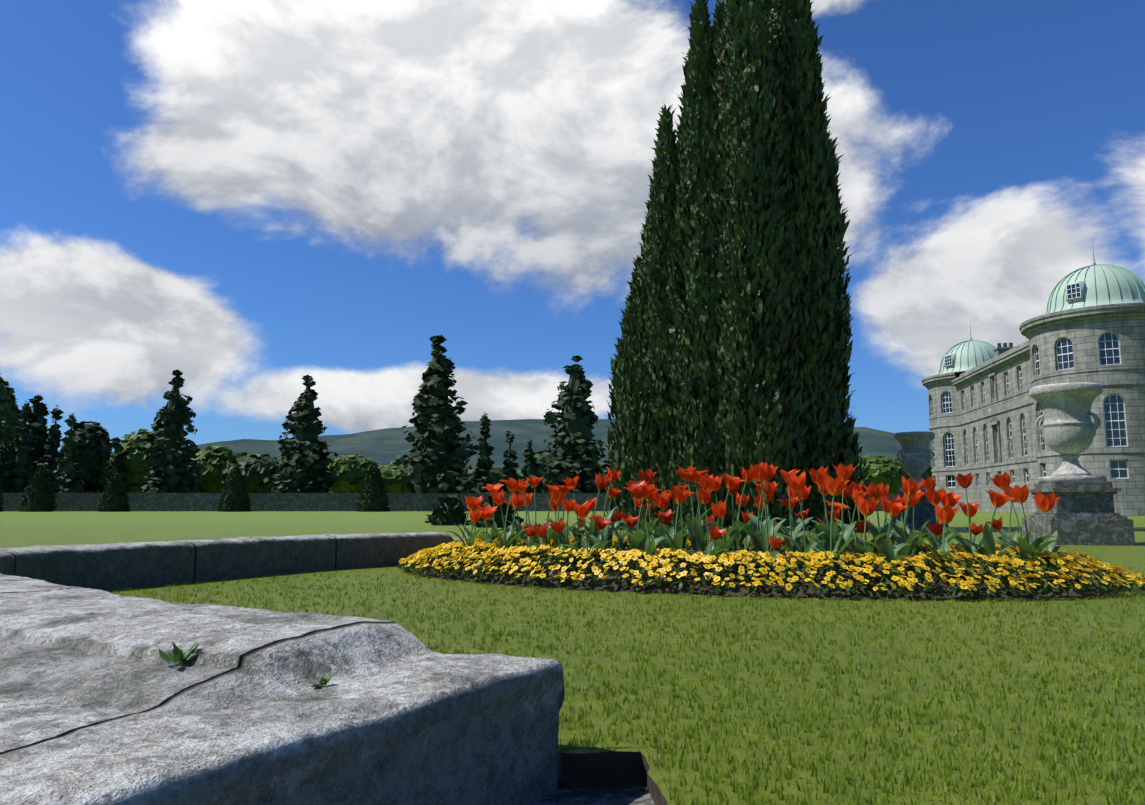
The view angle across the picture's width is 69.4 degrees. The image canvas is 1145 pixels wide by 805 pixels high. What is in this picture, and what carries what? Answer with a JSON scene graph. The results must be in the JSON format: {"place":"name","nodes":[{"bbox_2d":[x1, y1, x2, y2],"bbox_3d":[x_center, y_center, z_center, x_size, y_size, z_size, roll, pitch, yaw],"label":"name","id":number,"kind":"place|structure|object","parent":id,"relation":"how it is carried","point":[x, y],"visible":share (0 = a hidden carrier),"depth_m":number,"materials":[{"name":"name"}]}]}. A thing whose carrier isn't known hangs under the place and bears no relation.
{"place":"outdoors","nodes":[
{"label":"outdoors","id":0,"kind":"place"},
{"bbox_2d":[112,419,931,469],"bbox_3d":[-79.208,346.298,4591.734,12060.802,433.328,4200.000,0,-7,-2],"label":"hills","id":1,"kind":"structure","parent":0,"point":[386,446],"depth_m":3780.81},
{"bbox_2d":[0,511,1144,804],"bbox_3d":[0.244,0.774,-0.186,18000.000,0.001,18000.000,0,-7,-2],"label":"lawn ground","id":2,"kind":"structure","parent":0,"point":[54,529],"depth_m":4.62,"materials":[{"name":"green plant"}]},
{"bbox_2d":[0,489,4,511],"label":"yew cone","id":3,"kind":"object","parent":2,"relation":"on","point":[2,503],"visible":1,"depth_m":85.94,"materials":[{"name":"green plant"}]},
{"bbox_2d":[0,418,16,492],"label":"conifer","id":4,"kind":"object","parent":2,"relation":"on","point":[7,453],"visible":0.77,"depth_m":95.54,"materials":[{"name":"green plant"}]},
{"bbox_2d":[0,373,22,455],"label":"tree","id":5,"kind":"object","parent":2,"relation":"on","point":[9,407],"visible":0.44,"depth_m":102.80,"materials":[{"name":"green plant"}]},
{"bbox_2d":[7,401,37,492],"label":"conifer","id":6,"kind":"object","parent":2,"relation":"on","point":[21,469],"visible":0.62,"depth_m":97.45,"materials":[{"name":"green plant"}]},
{"bbox_2d":[11,395,59,473],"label":"conifer","id":7,"kind":"object","parent":2,"relation":"on","point":[38,431],"visible":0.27,"depth_m":109.33,"materials":[{"name":"green plant"}]},
{"bbox_2d":[18,464,57,511],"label":"yew cone","id":8,"kind":"object","parent":2,"relation":"on","point":[38,495],"visible":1,"depth_m":85.02,"materials":[{"name":"green plant"}]},
{"bbox_2d":[36,405,64,492],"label":"conifer","id":9,"kind":"object","parent":2,"relation":"on","point":[49,462],"visible":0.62,"depth_m":101.56,"materials":[{"name":"green plant"}]},
{"bbox_2d":[50,414,86,492],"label":"conifer","id":10,"kind":"object","parent":2,"relation":"on","point":[66,481],"visible":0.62,"depth_m":96.42,"materials":[{"name":"green plant"}]},
{"bbox_2d":[60,421,112,492],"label":"broadleaf tree","id":11,"kind":"object","parent":2,"relation":"on","point":[94,449],"depth_m":104.56,"materials":[{"name":"green plant"}]},
{"bbox_2d":[87,485,103,492],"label":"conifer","id":12,"kind":"object","parent":2,"relation":"on","point":[98,489],"visible":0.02,"depth_m":108.39,"materials":[{"name":"green plant"}]},
{"bbox_2d":[96,472,130,511],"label":"yew cone","id":13,"kind":"object","parent":2,"relation":"on","point":[114,497],"visible":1,"depth_m":85.23,"materials":[{"name":"green plant"}]},
{"bbox_2d":[100,437,130,492],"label":"conifer","id":14,"kind":"object","parent":2,"relation":"on","point":[115,464],"visible":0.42,"depth_m":97.90,"materials":[{"name":"green plant"}]},
{"bbox_2d":[109,429,153,492],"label":"tree","id":15,"kind":"object","parent":2,"relation":"on","point":[134,462],"depth_m":99.67,"materials":[{"name":"green plant"}]},
{"bbox_2d":[137,369,202,497],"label":"conifer","id":16,"kind":"object","parent":2,"relation":"on","point":[172,451],"visible":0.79,"depth_m":93.36,"materials":[{"name":"green plant"}]},
{"bbox_2d":[190,446,232,492],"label":"tree","id":17,"kind":"object","parent":2,"relation":"on","point":[212,458],"visible":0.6,"depth_m":105.70,"materials":[{"name":"green plant"}]},
{"bbox_2d":[217,466,251,511],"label":"yew cone","id":18,"kind":"object","parent":2,"relation":"on","point":[234,497],"visible":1,"depth_m":85.59,"materials":[{"name":"green plant"}]},
{"bbox_2d":[220,452,282,492],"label":"tree","id":19,"kind":"object","parent":2,"relation":"on","point":[254,467],"visible":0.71,"depth_m":103.69,"materials":[{"name":"green plant"}]},
{"bbox_2d":[0,532,557,804],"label":"stone rim kerb","id":20,"kind":"structure","parent":2,"relation":"on","point":[99,696],"depth_m":2.41,"materials":[{"name":"grey stone"}]},
{"bbox_2d":[158,642,201,664],"bbox_3d":[-1.098,0.709,2.345,0.135,0.063,0.114,-5,-9,37],"label":"kerb weed","id":21,"kind":"object","parent":20,"relation":"on","point":[178,656],"visible":0.83,"depth_m":2.34,"materials":[{"name":"green plant"}]},
{"bbox_2d":[73,659,564,804],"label":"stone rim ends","id":22,"kind":"object","parent":20,"relation":"attached to","point":[444,747],"visible":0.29,"depth_m":2.10,"materials":[{"name":"grey stone"}]},
{"bbox_2d":[308,672,334,685],"bbox_3d":[-0.701,0.770,2.298,0.073,0.034,0.049,4,-8,-29],"label":"kerb weed","id":23,"kind":"object","parent":20,"relation":"on","point":[325,679],"visible":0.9,"depth_m":2.30,"materials":[{"name":"green plant"}]},
{"bbox_2d":[254,374,339,492],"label":"conifer","id":24,"kind":"object","parent":2,"relation":"on","point":[307,462],"visible":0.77,"depth_m":94.62,"materials":[{"name":"green plant"}]},
{"bbox_2d":[327,454,377,492],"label":"tree","id":25,"kind":"object","parent":2,"relation":"on","point":[350,470],"visible":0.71,"depth_m":107.89,"materials":[{"name":"green plant"}]},
{"bbox_2d":[355,462,389,511],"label":"yew cone","id":26,"kind":"object","parent":2,"relation":"on","point":[372,496],"visible":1,"depth_m":85.97,"materials":[{"name":"green plant"}]},
{"bbox_2d":[365,464,411,492],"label":"tree","id":27,"kind":"object","parent":2,"relation":"on","point":[396,479],"visible":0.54,"depth_m":106.66,"materials":[{"name":"green plant"}]},
{"bbox_2d":[391,334,486,492],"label":"conifer","id":28,"kind":"object","parent":2,"relation":"on","point":[438,458],"visible":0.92,"depth_m":93.10,"materials":[{"name":"green plant"}]},
{"bbox_2d":[425,494,470,524],"bbox_3d":[-4.736,4.114,31.522,1.844,1.259,1.906,0,-7,-2],"label":"shrub","id":29,"kind":"object","parent":2,"relation":"on","point":[448,510],"visible":1,"depth_m":31.09,"materials":[{"name":"green plant"}]},
{"bbox_2d":[0,493,896,510],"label":"garden wall","id":30,"kind":"structure","parent":2,"relation":"on","point":[258,501],"depth_m":90.30,"materials":[{"name":"stone"}]},
{"bbox_2d":[466,412,501,492],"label":"conifer","id":31,"kind":"object","parent":2,"relation":"on","point":[481,477],"visible":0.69,"depth_m":103.10,"materials":[{"name":"green plant"}]},
{"bbox_2d":[455,466,521,492],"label":"tree","id":32,"kind":"object","parent":2,"relation":"on","point":[495,470],"visible":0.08,"depth_m":119.02,"materials":[{"name":"green plant"}]},
{"bbox_2d":[468,495,523,527],"bbox_3d":[-2.683,3.687,28.421,1.862,1.288,1.885,-5,-9,38],"label":"shrub","id":33,"kind":"object","parent":2,"relation":"on","point":[481,523],"visible":0.44,"depth_m":27.96,"materials":[{"name":"green plant"}]},
{"bbox_2d":[498,431,518,492],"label":"conifer","id":34,"kind":"object","parent":2,"relation":"on","point":[507,470],"visible":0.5,"depth_m":107.13,"materials":[{"name":"green plant"}]},
{"bbox_2d":[520,438,540,492],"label":"conifer","id":35,"kind":"object","parent":2,"relation":"on","point":[529,454],"visible":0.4,"depth_m":111.31,"materials":[{"name":"green plant"}]},
{"bbox_2d":[522,451,557,490],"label":"tree","id":36,"kind":"object","parent":2,"relation":"on","point":[542,464],"visible":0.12,"depth_m":112.11,"materials":[{"name":"green plant"}]},
{"bbox_2d":[530,355,608,492],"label":"conifer","id":37,"kind":"object","parent":2,"relation":"on","point":[576,452],"visible":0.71,"depth_m":96.58,"materials":[{"name":"green plant"}]},
{"bbox_2d":[600,468,607,492],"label":"tree","id":38,"kind":"object","parent":2,"relation":"on","point":[602,470],"depth_m":121.56,"materials":[{"name":"green plant"}]},
{"bbox_2d":[532,747,676,804],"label":"trench paving","id":39,"kind":"structure","parent":2,"relation":"on","point":[617,786],"depth_m":2.66,"materials":[{"name":"stone"}]},
{"bbox_2d":[561,744,682,804],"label":"lawn turf lip","id":40,"kind":"object","parent":39,"relation":"on","point":[596,758],"visible":0.98,"depth_m":2.66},
{"bbox_2d":[603,430,616,487],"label":"conifer","id":41,"kind":"object","parent":2,"relation":"on","point":[607,462],"visible":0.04,"depth_m":103.56,"materials":[{"name":"green plant"}]},
{"bbox_2d":[605,0,870,531],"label":"cypress","id":42,"kind":"object","parent":2,"relation":"on","point":[719,117],"depth_m":24.76,"materials":[{"name":"green plant"}]},
{"bbox_2d":[420,550,1120,599],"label":"flower bed soil","id":43,"kind":"structure","parent":2,"relation":"on","point":[616,585],"depth_m":7.41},
{"bbox_2d":[447,462,1062,578],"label":"red tulips","id":44,"kind":"object","parent":43,"relation":"on","point":[711,535],"visible":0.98,"depth_m":8.49,"materials":[{"name":"red plant"}]},
{"bbox_2d":[397,536,1144,598],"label":"yellow flowers","id":45,"kind":"object","parent":43,"relation":"on","point":[1069,566],"visible":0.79,"depth_m":7.38,"materials":[{"name":"yellow plant"}]},
{"bbox_2d":[857,455,909,492],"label":"tree","id":46,"kind":"object","parent":2,"relation":"on","point":[886,471],"visible":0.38,"depth_m":112.04,"materials":[{"name":"green plant"}]},
{"bbox_2d":[907,469,931,479],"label":"tree","id":47,"kind":"object","parent":2,"relation":"on","point":[926,474],"visible":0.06,"depth_m":117.80,"materials":[{"name":"green plant"}]},
{"bbox_2d":[890,491,948,527],"bbox_3d":[11.599,3.615,27.752,1.478,1.270,1.478,-1,-7,9],"label":"urn pedestal","id":48,"kind":"object","parent":2,"relation":"on","point":[924,512],"visible":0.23,"depth_m":27.08,"materials":[{"name":"stone"}]},
{"bbox_2d":[894,431,934,490],"bbox_3d":[11.599,2.010,27.949,1.301,1.965,1.301,0,-7,-2],"label":"garden urn","id":49,"kind":"object","parent":48,"relation":"on","point":[915,460],"visible":0.9,"depth_m":27.62,"materials":[{"name":"stone"}]},
{"bbox_2d":[921,239,1144,515],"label":"house","id":50,"kind":"structure","parent":2,"relation":"on","point":[985,411],"depth_m":60.74,"materials":[{"name":"stone"}]},
{"bbox_2d":[1021,482,1134,545],"bbox_3d":[10.125,2.256,16.682,1.478,1.270,1.478,-1,-7,9],"label":"urn pedestal","id":51,"kind":"object","parent":2,"relation":"on","point":[1081,513],"visible":0.96,"depth_m":16.12,"materials":[{"name":"stone"}]},
{"bbox_2d":[1029,382,1106,482],"bbox_3d":[10.125,0.650,16.879,1.302,1.965,1.301,0,-7,-2],"label":"garden urn","id":52,"kind":"object","parent":51,"relation":"on","point":[1068,428],"visible":1,"depth_m":16.56,"materials":[{"name":"stone"}]},
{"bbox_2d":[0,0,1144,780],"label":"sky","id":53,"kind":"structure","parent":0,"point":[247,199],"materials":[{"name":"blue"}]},
{"bbox_2d":[598,460,607,468],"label":"tree","id":54,"kind":"object","parent":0,"point":[602,463],"visible":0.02,"depth_m":126.38,"materials":[{"name":"green plant"}]},
{"bbox_2d":[885,457,931,473],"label":"tree","id":55,"kind":"object","parent":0,"point":[899,462],"depth_m":126.44,"materials":[{"name":"green plant"}]}
]}

